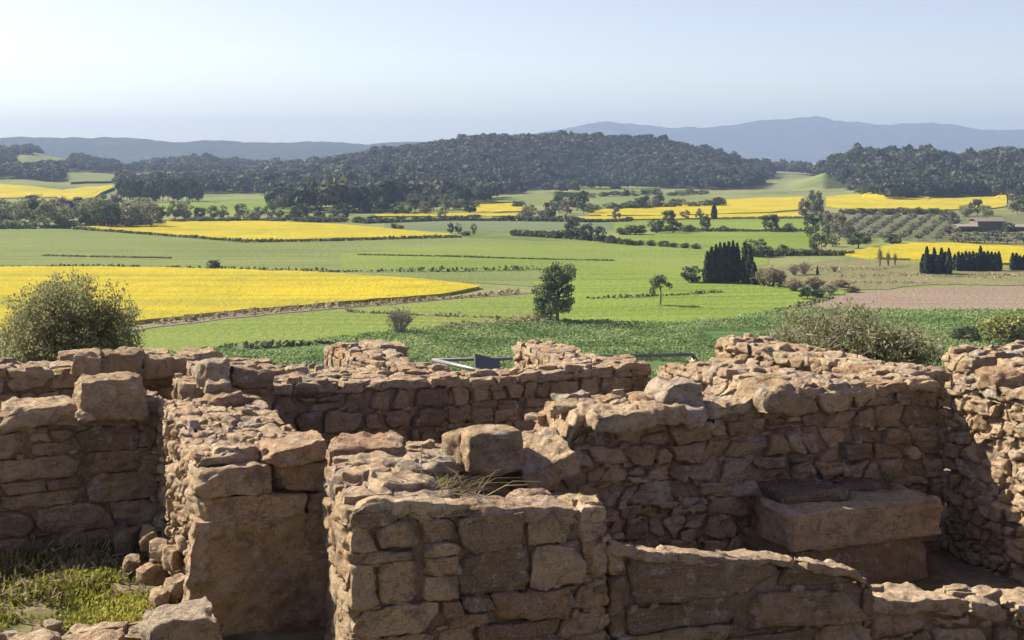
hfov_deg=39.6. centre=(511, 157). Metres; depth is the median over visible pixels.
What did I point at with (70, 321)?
shrub
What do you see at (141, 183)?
evergreen tree
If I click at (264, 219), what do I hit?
bush
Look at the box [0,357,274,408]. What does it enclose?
wall
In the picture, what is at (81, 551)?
dry grass
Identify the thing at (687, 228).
bush
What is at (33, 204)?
evergreen tree
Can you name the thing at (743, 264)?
cypress tree
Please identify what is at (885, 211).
bush
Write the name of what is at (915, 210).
bush
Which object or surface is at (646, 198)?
evergreen tree
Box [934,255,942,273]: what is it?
cypress tree
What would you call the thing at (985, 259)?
cypress tree
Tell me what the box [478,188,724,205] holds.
meadow
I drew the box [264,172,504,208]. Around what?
woodland
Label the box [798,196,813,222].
grey tree
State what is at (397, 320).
bare shrub
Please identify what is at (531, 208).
pale tree
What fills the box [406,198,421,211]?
evergreen tree
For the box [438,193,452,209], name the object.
broadleaf tree
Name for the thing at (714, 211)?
cypress tree
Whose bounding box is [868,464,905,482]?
grass tuft
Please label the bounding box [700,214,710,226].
evergreen tree
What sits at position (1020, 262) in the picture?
cypress tree
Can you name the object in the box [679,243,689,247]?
bush
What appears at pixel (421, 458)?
stake
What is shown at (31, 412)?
stone block
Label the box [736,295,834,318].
weeds
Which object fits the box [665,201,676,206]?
bush
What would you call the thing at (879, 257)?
bare shrub
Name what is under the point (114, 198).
grey tree
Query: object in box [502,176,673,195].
woodland
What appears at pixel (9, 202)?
broadleaf tree
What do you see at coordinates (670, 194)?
bush
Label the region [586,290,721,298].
weeds
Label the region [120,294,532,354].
wheat field
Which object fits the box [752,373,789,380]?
grass tuft
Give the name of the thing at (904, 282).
grass verge
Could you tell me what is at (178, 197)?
evergreen tree
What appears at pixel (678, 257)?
wheat field
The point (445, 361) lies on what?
guard rail
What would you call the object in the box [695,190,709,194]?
evergreen tree
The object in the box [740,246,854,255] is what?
hedgerow
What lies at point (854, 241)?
evergreen tree
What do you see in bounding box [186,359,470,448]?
back wall
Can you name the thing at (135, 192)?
evergreen tree
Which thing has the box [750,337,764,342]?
stone block
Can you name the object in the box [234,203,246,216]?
grey tree
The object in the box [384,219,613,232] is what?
wheat field
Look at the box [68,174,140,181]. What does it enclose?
meadow
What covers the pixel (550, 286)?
broadleaf tree
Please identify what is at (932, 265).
cypress tree
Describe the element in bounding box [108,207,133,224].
pale tree
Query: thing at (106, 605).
weeds
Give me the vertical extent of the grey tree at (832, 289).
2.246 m
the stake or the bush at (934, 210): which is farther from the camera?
the bush at (934, 210)
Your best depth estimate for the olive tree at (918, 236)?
464.18 m
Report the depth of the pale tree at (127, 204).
655.24 m
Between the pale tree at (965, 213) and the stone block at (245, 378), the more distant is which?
the pale tree at (965, 213)
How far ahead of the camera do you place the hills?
4814.54 m
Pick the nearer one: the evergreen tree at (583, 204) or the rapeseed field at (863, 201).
the evergreen tree at (583, 204)
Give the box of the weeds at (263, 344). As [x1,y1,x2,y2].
[199,336,371,350]
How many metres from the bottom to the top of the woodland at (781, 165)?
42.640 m
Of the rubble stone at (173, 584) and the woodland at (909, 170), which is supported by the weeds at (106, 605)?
the rubble stone at (173, 584)
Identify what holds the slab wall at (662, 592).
on the ground at (944, 567)
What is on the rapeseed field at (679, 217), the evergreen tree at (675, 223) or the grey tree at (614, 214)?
the grey tree at (614, 214)
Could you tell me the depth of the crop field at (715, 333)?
215.37 m
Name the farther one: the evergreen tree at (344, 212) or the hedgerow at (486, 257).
the evergreen tree at (344, 212)
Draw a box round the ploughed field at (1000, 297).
[791,286,1023,310]
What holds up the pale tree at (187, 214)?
on the ground at (944, 567)
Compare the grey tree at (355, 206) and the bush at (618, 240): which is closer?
the bush at (618, 240)
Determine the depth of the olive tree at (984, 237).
449.75 m
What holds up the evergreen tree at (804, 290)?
on the wheat field at (731, 299)
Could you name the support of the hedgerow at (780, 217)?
on the ground at (944, 567)
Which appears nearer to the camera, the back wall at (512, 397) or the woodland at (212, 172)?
the back wall at (512, 397)
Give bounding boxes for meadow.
[19,155,63,162]
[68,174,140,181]
[157,198,296,213]
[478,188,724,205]
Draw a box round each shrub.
[0,266,147,363]
[383,305,415,332]
[753,267,768,285]
[756,296,934,362]
[758,265,778,285]
[772,269,787,285]
[781,278,803,290]
[789,265,800,274]
[797,260,811,273]
[802,276,827,288]
[828,279,850,286]
[844,318,947,366]
[877,246,882,266]
[886,251,890,265]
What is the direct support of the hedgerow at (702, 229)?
on the ground at (944, 567)
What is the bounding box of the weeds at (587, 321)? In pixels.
[559,318,611,323]
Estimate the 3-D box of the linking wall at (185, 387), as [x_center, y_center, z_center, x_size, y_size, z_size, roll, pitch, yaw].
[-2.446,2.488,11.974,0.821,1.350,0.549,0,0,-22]
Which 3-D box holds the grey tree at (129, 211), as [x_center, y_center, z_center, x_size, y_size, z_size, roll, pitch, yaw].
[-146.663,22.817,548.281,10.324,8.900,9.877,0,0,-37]
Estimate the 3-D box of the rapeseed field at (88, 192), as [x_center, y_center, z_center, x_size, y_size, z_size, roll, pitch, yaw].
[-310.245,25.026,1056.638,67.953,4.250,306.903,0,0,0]
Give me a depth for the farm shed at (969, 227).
517.35 m
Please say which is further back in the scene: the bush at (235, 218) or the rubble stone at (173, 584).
the bush at (235, 218)
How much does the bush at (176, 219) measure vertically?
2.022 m
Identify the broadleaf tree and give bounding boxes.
[2,201,18,211]
[15,198,31,224]
[86,199,114,224]
[98,193,111,207]
[165,201,187,217]
[214,205,229,217]
[263,200,276,216]
[273,209,284,217]
[327,205,339,218]
[398,201,411,212]
[437,207,448,216]
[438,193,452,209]
[454,223,461,233]
[470,224,476,234]
[530,261,577,322]
[621,201,632,207]
[649,274,672,304]
[673,199,690,205]
[695,208,704,218]
[741,238,770,256]
[805,223,829,249]
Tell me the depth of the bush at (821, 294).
273.72 m
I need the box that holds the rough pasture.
[773,258,1023,291]
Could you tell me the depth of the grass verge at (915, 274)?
323.91 m
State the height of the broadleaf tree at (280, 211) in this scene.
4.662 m
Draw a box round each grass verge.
[152,288,521,323]
[345,307,526,318]
[431,311,556,331]
[761,278,853,288]
[786,266,888,270]
[826,279,929,284]
[834,271,1023,278]
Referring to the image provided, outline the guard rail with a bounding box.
[431,353,697,370]
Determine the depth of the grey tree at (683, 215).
624.90 m
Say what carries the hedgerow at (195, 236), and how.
on the ground at (944, 567)
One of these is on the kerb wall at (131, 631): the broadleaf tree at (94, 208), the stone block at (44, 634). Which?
the stone block at (44, 634)
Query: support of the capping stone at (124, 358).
on the wall at (35, 379)
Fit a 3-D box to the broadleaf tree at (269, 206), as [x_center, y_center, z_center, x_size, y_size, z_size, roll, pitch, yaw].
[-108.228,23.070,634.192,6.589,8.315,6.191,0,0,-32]
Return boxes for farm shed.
[952,224,979,231]
[1005,224,1023,230]
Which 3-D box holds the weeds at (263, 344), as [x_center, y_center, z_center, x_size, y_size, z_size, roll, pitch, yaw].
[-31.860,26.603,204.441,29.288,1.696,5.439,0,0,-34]
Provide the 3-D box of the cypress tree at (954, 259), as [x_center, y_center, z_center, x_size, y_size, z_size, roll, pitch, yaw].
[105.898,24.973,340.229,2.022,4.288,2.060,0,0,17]
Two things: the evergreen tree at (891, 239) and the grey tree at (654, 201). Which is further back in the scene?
the grey tree at (654, 201)
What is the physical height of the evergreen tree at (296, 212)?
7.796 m
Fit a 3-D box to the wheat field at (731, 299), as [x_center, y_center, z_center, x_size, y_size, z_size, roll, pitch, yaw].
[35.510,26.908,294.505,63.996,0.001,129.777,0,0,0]
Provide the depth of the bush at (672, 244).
427.93 m
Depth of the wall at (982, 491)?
10.58 m
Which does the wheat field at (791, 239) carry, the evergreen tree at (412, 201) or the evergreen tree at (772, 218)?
the evergreen tree at (772, 218)
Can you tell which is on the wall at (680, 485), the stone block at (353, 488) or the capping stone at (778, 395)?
the capping stone at (778, 395)
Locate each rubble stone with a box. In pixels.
[113,527,140,554]
[122,553,139,573]
[136,561,167,585]
[139,524,158,551]
[148,585,169,605]
[149,537,169,561]
[161,544,185,571]
[163,573,185,602]
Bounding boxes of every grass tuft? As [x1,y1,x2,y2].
[370,473,496,496]
[383,465,524,497]
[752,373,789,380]
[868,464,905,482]
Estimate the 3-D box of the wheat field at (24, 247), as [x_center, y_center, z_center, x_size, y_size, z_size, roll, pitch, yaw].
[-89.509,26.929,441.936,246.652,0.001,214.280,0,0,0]
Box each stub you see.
[324,341,415,374]
[511,339,618,394]
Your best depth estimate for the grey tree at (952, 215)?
554.58 m
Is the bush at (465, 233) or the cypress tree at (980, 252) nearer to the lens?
the cypress tree at (980, 252)
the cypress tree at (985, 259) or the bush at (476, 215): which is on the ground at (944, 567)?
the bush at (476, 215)
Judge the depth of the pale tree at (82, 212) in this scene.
556.74 m
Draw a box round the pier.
[182,429,328,636]
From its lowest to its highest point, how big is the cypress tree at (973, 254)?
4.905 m
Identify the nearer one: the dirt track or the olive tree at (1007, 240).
the dirt track
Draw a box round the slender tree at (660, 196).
[652,192,664,201]
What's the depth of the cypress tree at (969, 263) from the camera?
338.96 m
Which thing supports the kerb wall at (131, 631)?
on the ground at (944, 567)
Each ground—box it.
[0,153,1023,639]
[832,212,1023,244]
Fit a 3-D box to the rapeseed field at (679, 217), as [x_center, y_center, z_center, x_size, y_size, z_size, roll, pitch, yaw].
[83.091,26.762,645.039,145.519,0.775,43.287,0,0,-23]
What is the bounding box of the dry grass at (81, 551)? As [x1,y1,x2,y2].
[0,529,161,632]
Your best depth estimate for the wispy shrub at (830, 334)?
18.36 m
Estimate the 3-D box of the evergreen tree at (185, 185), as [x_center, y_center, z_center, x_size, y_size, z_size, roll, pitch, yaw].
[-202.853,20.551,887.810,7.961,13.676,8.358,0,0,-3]
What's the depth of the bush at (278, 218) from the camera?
595.14 m
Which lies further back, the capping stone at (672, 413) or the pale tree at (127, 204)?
the pale tree at (127, 204)
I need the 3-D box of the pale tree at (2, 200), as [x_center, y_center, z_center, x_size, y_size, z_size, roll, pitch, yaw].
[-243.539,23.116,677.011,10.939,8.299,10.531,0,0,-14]
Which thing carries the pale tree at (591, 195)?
on the ground at (944, 567)
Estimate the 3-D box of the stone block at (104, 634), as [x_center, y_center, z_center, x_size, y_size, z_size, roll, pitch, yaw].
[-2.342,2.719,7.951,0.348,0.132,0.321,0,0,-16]
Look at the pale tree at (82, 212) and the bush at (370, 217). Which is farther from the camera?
the bush at (370, 217)
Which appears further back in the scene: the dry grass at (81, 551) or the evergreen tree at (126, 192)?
the evergreen tree at (126, 192)
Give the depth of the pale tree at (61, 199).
676.79 m
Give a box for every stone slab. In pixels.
[325,465,353,500]
[328,430,406,465]
[345,453,418,467]
[516,426,580,488]
[817,379,887,399]
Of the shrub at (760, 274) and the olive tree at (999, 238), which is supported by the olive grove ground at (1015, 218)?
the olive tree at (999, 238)
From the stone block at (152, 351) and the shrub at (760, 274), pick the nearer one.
the stone block at (152, 351)
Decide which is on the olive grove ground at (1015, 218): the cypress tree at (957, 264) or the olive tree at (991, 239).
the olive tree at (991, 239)
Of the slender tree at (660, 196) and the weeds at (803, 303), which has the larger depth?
the slender tree at (660, 196)
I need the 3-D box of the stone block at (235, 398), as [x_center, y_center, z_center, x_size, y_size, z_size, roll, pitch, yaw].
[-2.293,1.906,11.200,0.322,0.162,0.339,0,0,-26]
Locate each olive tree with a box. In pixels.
[876,233,886,239]
[892,223,902,227]
[914,234,923,239]
[919,230,929,234]
[931,235,943,240]
[948,235,958,242]
[959,236,967,242]
[970,231,979,235]
[972,236,982,242]
[978,235,989,242]
[987,236,998,242]
[994,236,1005,243]
[1001,231,1008,237]
[1001,237,1013,243]
[1010,235,1021,242]
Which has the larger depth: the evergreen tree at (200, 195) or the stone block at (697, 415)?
the evergreen tree at (200, 195)
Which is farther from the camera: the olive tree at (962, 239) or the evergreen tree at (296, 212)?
the evergreen tree at (296, 212)
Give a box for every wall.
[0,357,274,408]
[0,390,162,552]
[0,619,141,639]
[150,394,296,602]
[171,373,271,408]
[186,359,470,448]
[322,449,404,639]
[332,486,611,639]
[405,368,944,552]
[458,354,650,431]
[603,539,875,639]
[657,357,824,392]
[715,333,951,537]
[867,581,1023,639]
[939,375,1023,583]
[941,340,1023,427]
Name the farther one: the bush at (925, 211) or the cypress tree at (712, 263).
the bush at (925, 211)
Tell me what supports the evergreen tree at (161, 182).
on the ground at (944, 567)
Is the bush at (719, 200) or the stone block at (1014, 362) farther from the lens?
the bush at (719, 200)
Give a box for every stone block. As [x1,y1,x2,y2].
[0,395,80,430]
[9,628,61,639]
[57,349,77,361]
[66,628,124,639]
[72,371,149,422]
[75,410,95,420]
[144,348,169,354]
[176,347,222,359]
[193,357,231,389]
[201,388,244,406]
[204,379,232,393]
[229,365,274,390]
[343,485,367,491]
[365,340,409,356]
[368,470,438,490]
[393,459,441,477]
[459,424,523,474]
[506,488,552,496]
[644,376,704,406]
[682,404,706,429]
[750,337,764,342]
[997,357,1023,367]
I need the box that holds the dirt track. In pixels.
[0,291,532,341]
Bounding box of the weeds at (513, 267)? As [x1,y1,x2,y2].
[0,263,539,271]
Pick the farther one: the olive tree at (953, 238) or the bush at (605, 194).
the bush at (605, 194)
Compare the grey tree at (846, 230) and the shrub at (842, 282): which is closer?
the shrub at (842, 282)
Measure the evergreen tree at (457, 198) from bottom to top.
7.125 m
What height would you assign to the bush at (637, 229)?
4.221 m
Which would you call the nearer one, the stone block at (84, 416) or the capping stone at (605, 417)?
the capping stone at (605, 417)
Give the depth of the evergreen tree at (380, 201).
677.08 m
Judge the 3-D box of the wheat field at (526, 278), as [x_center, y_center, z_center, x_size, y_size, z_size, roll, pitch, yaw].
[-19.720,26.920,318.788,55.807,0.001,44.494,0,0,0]
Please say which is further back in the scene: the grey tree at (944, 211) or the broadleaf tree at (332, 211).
the broadleaf tree at (332, 211)
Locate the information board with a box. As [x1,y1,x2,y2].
[474,354,499,369]
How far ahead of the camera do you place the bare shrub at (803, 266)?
327.82 m
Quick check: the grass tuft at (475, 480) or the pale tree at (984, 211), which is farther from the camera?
the pale tree at (984, 211)
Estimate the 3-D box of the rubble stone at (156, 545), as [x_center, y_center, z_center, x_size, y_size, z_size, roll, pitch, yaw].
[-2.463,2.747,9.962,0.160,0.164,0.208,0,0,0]
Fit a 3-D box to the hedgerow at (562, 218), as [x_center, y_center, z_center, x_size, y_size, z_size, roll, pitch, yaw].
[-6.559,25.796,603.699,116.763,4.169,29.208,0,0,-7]
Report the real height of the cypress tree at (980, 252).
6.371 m
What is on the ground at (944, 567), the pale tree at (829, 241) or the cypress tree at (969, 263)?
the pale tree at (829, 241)
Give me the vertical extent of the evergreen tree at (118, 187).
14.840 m
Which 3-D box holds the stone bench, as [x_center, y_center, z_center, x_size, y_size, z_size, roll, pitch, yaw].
[2.340,2.776,10.459,1.308,0.809,0.992,0,0,-22]
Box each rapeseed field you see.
[0,184,61,198]
[0,266,479,336]
[56,185,112,199]
[72,220,451,240]
[375,213,521,216]
[475,203,524,212]
[580,212,801,219]
[589,197,805,215]
[826,192,1006,210]
[845,242,1023,264]
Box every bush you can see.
[170,218,191,221]
[195,216,215,220]
[205,260,220,268]
[213,218,232,220]
[225,216,242,220]
[242,216,260,220]
[261,216,272,220]
[269,217,286,220]
[284,214,297,219]
[291,217,303,221]
[299,215,317,221]
[312,215,332,221]
[330,217,348,221]
[350,216,365,222]
[366,215,382,219]
[391,223,397,228]
[460,231,470,235]
[468,214,481,217]
[511,200,526,206]
[549,230,563,238]
[553,191,562,195]
[599,191,610,196]
[604,234,615,242]
[610,239,619,243]
[615,227,630,234]
[625,225,647,234]
[640,189,651,195]
[641,203,653,207]
[646,240,656,245]
[657,240,668,246]
[665,192,677,195]
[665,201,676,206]
[668,243,679,246]
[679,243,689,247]
[683,189,697,194]
[684,224,694,231]
[687,201,700,205]
[690,243,701,248]
[712,197,726,205]
[777,244,788,248]
[782,223,793,229]
[812,289,825,297]
[846,287,860,292]
[858,208,866,213]
[879,210,893,214]
[902,210,912,213]
[912,207,924,214]
[918,210,931,213]
[928,207,941,214]
[949,325,982,344]
[973,314,1023,344]
[988,230,1001,236]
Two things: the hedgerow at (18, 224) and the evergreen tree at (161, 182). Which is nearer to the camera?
the hedgerow at (18, 224)
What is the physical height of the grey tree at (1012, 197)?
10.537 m
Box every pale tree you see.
[0,198,10,207]
[3,200,32,224]
[30,201,56,224]
[46,197,66,212]
[50,205,80,226]
[74,199,101,214]
[77,197,100,224]
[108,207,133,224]
[119,201,140,213]
[131,197,152,209]
[132,200,150,224]
[175,200,193,218]
[243,209,256,218]
[522,204,536,215]
[587,193,596,197]
[630,190,639,195]
[673,190,688,195]
[826,233,840,246]
[950,232,971,241]
[958,203,977,216]
[979,205,993,217]
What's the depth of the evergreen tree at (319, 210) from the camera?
615.73 m
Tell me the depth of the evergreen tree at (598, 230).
454.18 m
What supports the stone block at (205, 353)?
on the wall at (35, 379)
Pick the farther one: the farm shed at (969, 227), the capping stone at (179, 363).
the farm shed at (969, 227)
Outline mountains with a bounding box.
[535,116,1023,162]
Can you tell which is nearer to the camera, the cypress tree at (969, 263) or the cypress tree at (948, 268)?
the cypress tree at (948, 268)
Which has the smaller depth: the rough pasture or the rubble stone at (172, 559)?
the rubble stone at (172, 559)
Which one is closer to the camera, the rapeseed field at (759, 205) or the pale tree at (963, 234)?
the pale tree at (963, 234)
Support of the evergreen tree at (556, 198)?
on the ground at (944, 567)
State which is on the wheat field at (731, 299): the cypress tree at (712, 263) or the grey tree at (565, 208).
the cypress tree at (712, 263)
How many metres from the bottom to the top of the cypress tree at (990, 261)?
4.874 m
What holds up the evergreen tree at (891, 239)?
on the ground at (944, 567)
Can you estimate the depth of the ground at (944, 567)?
476.23 m
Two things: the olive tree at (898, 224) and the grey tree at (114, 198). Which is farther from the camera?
the grey tree at (114, 198)
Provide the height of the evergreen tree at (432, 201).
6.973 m
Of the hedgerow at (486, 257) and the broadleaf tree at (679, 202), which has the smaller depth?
the hedgerow at (486, 257)
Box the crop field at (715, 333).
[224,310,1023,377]
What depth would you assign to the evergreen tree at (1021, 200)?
672.75 m
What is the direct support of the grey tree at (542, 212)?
on the ground at (944, 567)
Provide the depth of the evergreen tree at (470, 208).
697.24 m
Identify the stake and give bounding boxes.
[421,443,421,473]
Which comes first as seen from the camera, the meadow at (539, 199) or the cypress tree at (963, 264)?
the cypress tree at (963, 264)
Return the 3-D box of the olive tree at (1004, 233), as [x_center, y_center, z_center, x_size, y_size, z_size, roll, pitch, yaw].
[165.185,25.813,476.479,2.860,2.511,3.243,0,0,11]
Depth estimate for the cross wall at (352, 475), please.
8.58 m
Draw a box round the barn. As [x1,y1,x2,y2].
[967,218,1006,231]
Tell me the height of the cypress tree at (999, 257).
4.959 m
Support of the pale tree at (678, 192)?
on the ground at (944, 567)
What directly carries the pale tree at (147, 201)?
on the ground at (944, 567)
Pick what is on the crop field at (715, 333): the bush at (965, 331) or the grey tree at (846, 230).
the bush at (965, 331)
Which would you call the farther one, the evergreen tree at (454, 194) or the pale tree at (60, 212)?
the evergreen tree at (454, 194)
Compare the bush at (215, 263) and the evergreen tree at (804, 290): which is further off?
the bush at (215, 263)
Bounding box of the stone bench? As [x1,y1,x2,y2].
[739,477,943,584]
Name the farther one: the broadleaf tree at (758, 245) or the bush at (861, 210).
the bush at (861, 210)
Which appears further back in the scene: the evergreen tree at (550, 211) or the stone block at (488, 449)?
the evergreen tree at (550, 211)
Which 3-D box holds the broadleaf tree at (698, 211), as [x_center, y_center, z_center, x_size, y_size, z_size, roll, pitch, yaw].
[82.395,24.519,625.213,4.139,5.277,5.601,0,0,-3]
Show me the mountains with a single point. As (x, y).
(813, 139)
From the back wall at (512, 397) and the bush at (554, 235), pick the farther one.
the bush at (554, 235)
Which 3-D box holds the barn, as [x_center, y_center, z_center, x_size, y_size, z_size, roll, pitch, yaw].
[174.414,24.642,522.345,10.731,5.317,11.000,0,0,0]
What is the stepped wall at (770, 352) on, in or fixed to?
on the ground at (944, 567)
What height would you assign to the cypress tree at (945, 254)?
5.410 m
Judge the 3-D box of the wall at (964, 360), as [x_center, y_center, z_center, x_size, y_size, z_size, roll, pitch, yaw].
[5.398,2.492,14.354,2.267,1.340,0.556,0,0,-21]
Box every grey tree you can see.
[0,208,16,220]
[17,194,38,203]
[45,197,70,216]
[56,196,78,212]
[65,207,94,222]
[107,193,126,206]
[117,206,141,225]
[139,202,162,225]
[206,206,219,217]
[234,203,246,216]
[252,206,266,218]
[347,203,359,211]
[418,200,431,213]
[451,199,464,209]
[516,208,531,215]
[534,210,548,217]
[557,199,573,214]
[584,204,601,212]
[602,202,617,208]
[612,206,621,218]
[651,198,661,205]
[679,209,690,217]
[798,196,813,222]
[809,197,824,226]
[820,284,837,294]
[821,210,833,234]
[830,212,846,238]
[840,220,855,241]
[940,209,951,216]
[942,225,955,233]
[945,209,959,223]
[951,228,962,233]
[1005,193,1023,213]
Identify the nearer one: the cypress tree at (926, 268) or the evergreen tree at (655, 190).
the cypress tree at (926, 268)
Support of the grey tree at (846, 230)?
on the ground at (944, 567)
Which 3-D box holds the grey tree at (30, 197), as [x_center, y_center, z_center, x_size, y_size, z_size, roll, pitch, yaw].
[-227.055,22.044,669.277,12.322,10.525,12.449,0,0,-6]
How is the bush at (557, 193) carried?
on the meadow at (539, 199)
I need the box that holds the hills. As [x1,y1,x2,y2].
[0,137,421,163]
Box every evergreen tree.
[26,199,45,222]
[64,196,90,214]
[97,202,121,226]
[115,178,124,197]
[121,177,133,197]
[127,177,138,200]
[137,179,147,197]
[142,183,153,197]
[150,177,162,200]
[153,205,166,219]
[156,177,168,200]
[162,176,173,198]
[169,177,179,200]
[174,180,182,200]
[176,177,186,200]
[181,181,192,199]
[186,176,197,201]
[193,207,208,216]
[194,179,205,200]
[289,203,309,216]
[313,201,325,216]
[336,203,348,214]
[336,207,349,217]
[358,201,370,212]
[371,198,388,213]
[389,201,403,213]
[398,192,411,205]
[401,197,416,205]
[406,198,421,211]
[425,194,443,204]
[427,198,439,210]
[446,190,460,204]
[447,196,460,208]
[447,223,453,233]
[461,198,480,212]
[543,200,558,216]
[551,196,566,212]
[559,192,572,197]
[564,220,580,234]
[568,192,582,210]
[577,189,590,212]
[578,222,593,237]
[592,226,606,241]
[607,191,621,195]
[628,198,644,207]
[639,196,650,203]
[647,219,664,232]
[649,188,662,194]
[654,202,668,206]
[661,210,675,224]
[664,220,683,232]
[680,266,702,281]
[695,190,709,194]
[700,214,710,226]
[702,199,712,205]
[758,214,779,231]
[798,286,817,298]
[803,213,818,233]
[808,190,823,211]
[847,232,872,247]
[882,234,901,243]
[969,199,982,215]
[1001,222,1014,231]
[1017,195,1023,211]
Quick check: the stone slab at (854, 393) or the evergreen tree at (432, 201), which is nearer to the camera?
the stone slab at (854, 393)
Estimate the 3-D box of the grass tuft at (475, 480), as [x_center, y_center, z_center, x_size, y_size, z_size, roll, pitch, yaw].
[-0.301,1.722,7.587,0.904,0.181,0.628,0,0,0]
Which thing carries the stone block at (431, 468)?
on the cross wall at (352, 475)
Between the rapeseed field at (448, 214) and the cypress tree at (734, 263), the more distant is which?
the rapeseed field at (448, 214)
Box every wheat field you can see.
[0,228,602,271]
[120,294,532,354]
[341,242,767,269]
[345,270,543,285]
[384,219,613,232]
[533,264,844,323]
[614,218,810,229]
[619,231,809,249]
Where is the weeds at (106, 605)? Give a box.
[0,537,178,633]
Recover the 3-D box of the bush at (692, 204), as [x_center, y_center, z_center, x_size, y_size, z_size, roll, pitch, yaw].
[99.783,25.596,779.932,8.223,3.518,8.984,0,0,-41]
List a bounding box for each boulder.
[138,596,222,639]
[441,428,463,467]
[975,366,1023,391]
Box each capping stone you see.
[70,348,101,377]
[100,346,144,374]
[141,353,174,379]
[169,354,196,378]
[577,400,657,432]
[630,399,690,425]
[734,378,804,414]
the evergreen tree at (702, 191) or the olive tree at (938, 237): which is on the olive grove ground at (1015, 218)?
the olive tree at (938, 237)
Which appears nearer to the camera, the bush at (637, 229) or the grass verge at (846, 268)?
the grass verge at (846, 268)
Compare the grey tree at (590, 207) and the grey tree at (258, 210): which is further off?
the grey tree at (590, 207)
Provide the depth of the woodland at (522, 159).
1437.80 m
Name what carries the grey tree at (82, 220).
on the ground at (944, 567)
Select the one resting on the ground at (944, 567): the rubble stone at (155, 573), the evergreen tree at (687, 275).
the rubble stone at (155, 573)
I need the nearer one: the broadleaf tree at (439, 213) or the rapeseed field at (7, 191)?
the broadleaf tree at (439, 213)
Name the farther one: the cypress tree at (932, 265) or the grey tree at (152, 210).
the grey tree at (152, 210)
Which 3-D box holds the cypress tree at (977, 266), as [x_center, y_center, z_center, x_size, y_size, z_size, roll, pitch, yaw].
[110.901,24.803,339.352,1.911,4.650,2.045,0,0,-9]
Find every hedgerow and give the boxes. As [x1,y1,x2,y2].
[0,217,166,228]
[41,254,171,257]
[60,225,461,241]
[357,253,614,260]
[359,214,632,223]
[510,229,644,245]
[659,227,804,231]
[708,216,802,218]
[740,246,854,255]
[838,207,946,213]
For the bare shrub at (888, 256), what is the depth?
354.30 m
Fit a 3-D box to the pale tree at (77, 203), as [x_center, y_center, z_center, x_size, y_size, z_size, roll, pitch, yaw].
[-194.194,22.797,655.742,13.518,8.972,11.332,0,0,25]
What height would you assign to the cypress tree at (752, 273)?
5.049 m
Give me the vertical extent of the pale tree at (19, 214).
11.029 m
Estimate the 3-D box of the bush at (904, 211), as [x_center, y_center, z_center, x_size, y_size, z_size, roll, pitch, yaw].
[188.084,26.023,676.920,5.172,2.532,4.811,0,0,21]
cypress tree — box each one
[702,251,712,282]
[707,246,715,282]
[710,203,717,218]
[713,244,720,282]
[717,242,724,282]
[721,242,729,281]
[726,241,733,281]
[731,240,737,281]
[734,242,740,281]
[740,242,747,282]
[745,246,753,283]
[749,262,758,284]
[919,254,923,272]
[922,246,931,273]
[929,254,934,272]
[932,247,936,272]
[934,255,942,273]
[939,247,944,272]
[943,251,946,272]
[944,248,952,273]
[952,253,955,269]
[954,251,961,270]
[960,252,965,270]
[964,250,967,269]
[966,251,973,270]
[971,251,974,269]
[973,252,980,270]
[978,245,983,269]
[982,251,987,270]
[987,251,994,270]
[991,252,998,270]
[997,251,1002,270]
[1009,253,1016,269]
[1015,253,1020,269]
[1017,255,1023,269]
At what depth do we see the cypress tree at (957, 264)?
338.58 m
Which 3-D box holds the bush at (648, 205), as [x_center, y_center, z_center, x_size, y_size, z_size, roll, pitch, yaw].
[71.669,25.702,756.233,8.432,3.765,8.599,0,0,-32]
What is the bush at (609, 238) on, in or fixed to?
on the ground at (944, 567)
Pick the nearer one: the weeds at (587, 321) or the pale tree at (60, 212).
the weeds at (587, 321)
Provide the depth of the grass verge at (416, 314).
241.83 m
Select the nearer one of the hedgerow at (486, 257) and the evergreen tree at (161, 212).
the hedgerow at (486, 257)
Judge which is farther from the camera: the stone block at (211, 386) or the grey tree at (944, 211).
the grey tree at (944, 211)
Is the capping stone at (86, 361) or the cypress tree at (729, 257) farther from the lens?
the cypress tree at (729, 257)
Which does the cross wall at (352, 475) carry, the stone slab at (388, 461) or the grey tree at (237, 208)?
the stone slab at (388, 461)
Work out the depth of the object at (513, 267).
339.89 m
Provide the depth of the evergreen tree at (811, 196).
691.85 m
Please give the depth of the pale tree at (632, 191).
999.27 m
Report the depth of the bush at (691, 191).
1042.04 m
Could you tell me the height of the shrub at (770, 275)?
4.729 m
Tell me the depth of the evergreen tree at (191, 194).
868.80 m
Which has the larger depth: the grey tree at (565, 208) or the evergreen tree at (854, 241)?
the grey tree at (565, 208)
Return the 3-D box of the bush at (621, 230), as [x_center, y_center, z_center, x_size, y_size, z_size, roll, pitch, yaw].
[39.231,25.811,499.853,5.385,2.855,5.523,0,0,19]
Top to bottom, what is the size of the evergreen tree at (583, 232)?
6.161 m
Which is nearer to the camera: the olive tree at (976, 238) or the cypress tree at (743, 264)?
the cypress tree at (743, 264)
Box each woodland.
[0,143,298,192]
[239,130,775,187]
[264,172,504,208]
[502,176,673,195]
[699,144,825,174]
[811,142,1023,196]
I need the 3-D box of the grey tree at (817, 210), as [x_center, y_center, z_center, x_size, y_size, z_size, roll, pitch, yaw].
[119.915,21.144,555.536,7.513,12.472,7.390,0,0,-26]
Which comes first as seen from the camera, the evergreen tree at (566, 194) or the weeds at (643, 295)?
the weeds at (643, 295)
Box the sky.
[0,0,1023,144]
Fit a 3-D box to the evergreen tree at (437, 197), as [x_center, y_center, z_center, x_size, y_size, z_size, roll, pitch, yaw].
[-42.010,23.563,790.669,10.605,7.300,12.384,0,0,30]
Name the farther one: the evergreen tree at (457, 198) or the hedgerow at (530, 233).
the evergreen tree at (457, 198)
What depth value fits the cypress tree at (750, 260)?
303.62 m

